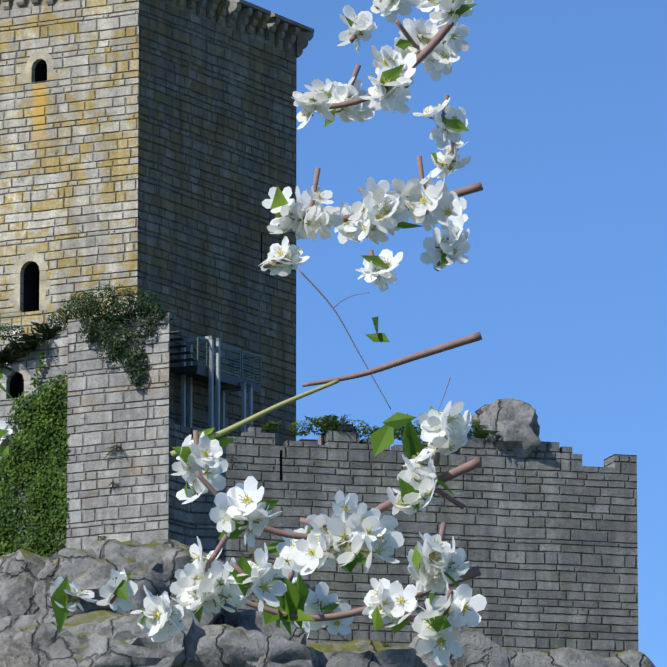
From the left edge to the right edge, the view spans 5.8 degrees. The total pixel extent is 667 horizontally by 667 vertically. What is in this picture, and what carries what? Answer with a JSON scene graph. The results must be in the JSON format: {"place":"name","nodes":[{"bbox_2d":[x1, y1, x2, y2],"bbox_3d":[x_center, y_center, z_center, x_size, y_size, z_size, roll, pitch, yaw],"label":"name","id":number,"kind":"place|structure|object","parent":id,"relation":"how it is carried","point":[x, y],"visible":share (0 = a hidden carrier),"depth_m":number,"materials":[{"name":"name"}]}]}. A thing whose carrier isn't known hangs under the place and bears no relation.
{"place":"outdoors","nodes":[
{"label":"outdoors","id":0,"kind":"place"},
{"bbox_2d":[0,0,482,636],"bbox_3d":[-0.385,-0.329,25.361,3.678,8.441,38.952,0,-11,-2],"label":"branches","id":1,"kind":"object","parent":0,"point":[292,598],"depth_m":7.61,"materials":[{"name":"brown plant"}]},
{"bbox_2d":[0,0,486,665],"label":"white blossoms","id":2,"kind":"object","parent":1,"relation":"attached to","point":[436,426],"visible":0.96,"depth_m":7.81,"materials":[{"name":"white plant"}]},
{"bbox_2d":[62,0,468,650],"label":"flower stamens","id":3,"kind":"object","parent":2,"relation":"attached to","point":[344,508],"visible":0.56,"depth_m":7.57,"materials":[{"name":"yellow plant"}]},
{"bbox_2d":[68,1,458,638],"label":"blossom shoots","id":4,"kind":"object","parent":1,"relation":"attached to","point":[229,429],"visible":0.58,"depth_m":8.00,"materials":[{"name":"green plant"}]},
{"bbox_2d":[0,549,654,666],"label":"rock outcrop","id":5,"kind":"object","parent":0,"point":[565,657],"visible":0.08,"depth_m":249.85,"materials":[{"name":"grey stone"}]},
{"bbox_2d":[0,309,174,554],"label":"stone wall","id":6,"kind":"structure","parent":5,"relation":"on","point":[112,403],"depth_m":247.57,"materials":[{"name":"stone"}]},
{"bbox_2d":[0,363,34,398],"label":"arch stones","id":7,"kind":"object","parent":6,"relation":"attached to","point":[6,378],"visible":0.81,"depth_m":250.68,"materials":[{"name":"grey stone"}]},
{"bbox_2d":[0,322,62,372],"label":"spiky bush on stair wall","id":8,"kind":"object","parent":6,"relation":"on","point":[17,353],"visible":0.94,"depth_m":250.11,"materials":[{"name":"green plant"}]},
{"bbox_2d":[0,351,69,557],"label":"wall ivy","id":9,"kind":"object","parent":6,"relation":"attached to","point":[44,400],"visible":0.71,"depth_m":249.12,"materials":[{"name":"green plant"}]},
{"bbox_2d":[0,283,166,386],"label":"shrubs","id":10,"kind":"object","parent":6,"relation":"attached to","point":[92,307],"visible":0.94,"depth_m":247.81,"materials":[{"name":"green plant"}]},
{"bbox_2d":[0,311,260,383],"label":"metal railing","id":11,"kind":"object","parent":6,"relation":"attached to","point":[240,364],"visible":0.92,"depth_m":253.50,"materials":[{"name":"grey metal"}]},
{"bbox_2d":[0,0,296,444],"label":"tower","id":12,"kind":"structure","parent":5,"relation":"on","point":[167,132],"depth_m":253.44,"materials":[{"name":"stone"}]},
{"bbox_2d":[9,51,57,312],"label":"window surrounds","id":13,"kind":"object","parent":12,"relation":"attached to","point":[16,298],"visible":0.9,"depth_m":252.61,"materials":[{"name":"beige stone"}]},
{"bbox_2d":[0,0,313,57],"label":"battlement cornice","id":14,"kind":"structure","parent":12,"relation":"attached to","point":[258,23],"depth_m":258.64,"materials":[{"name":"grey stone"}]},
{"bbox_2d":[169,331,260,393],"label":"walkway deck","id":15,"kind":"structure","parent":12,"relation":"attached to","point":[198,373],"depth_m":251.33,"materials":[{"name":"grey metal"}]},
{"bbox_2d":[181,336,252,432],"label":"metal support posts","id":16,"kind":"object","parent":12,"relation":"attached to","point":[217,390],"depth_m":252.02,"materials":[{"name":"grey metal"}]},
{"bbox_2d":[0,153,494,597],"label":"stems and trunks","id":17,"kind":"object","parent":5,"relation":"on","point":[228,453],"visible":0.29,"depth_m":249.45,"materials":[{"name":"brown plant"}]},
{"bbox_2d":[18,150,499,540],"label":"plant tufts","id":18,"kind":"object","parent":17,"relation":"on","point":[485,434],"visible":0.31,"depth_m":249.46,"materials":[{"name":"green plant"}]},
{"bbox_2d":[236,550,425,599],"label":"dry bracken","id":19,"kind":"object","parent":17,"relation":"on","point":[252,556],"visible":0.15,"depth_m":247.22,"materials":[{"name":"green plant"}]},
{"bbox_2d":[0,539,513,666],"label":"rocks","id":20,"kind":"object","parent":5,"relation":"on","point":[94,634],"visible":0.81,"depth_m":243.00,"materials":[{"name":"grey stone"}]},
{"bbox_2d":[168,422,637,657],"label":"curtain wall","id":21,"kind":"structure","parent":5,"relation":"on","point":[544,534],"depth_m":250.23,"materials":[{"name":"stone"}]},
{"bbox_2d":[264,415,485,440],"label":"bushes","id":22,"kind":"object","parent":21,"relation":"on","point":[301,432],"visible":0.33,"depth_m":249.75,"materials":[{"name":"green plant"}]},
{"bbox_2d":[471,398,540,457],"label":"rock","id":23,"kind":"object","parent":21,"relation":"on","point":[513,421],"visible":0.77,"depth_m":251.12,"materials":[{"name":"grey stone"}]},
{"bbox_2d":[245,0,666,666],"label":"sky","id":24,"kind":"structure","parent":0,"point":[562,282],"materials":[{"name":"blue"}]}
]}

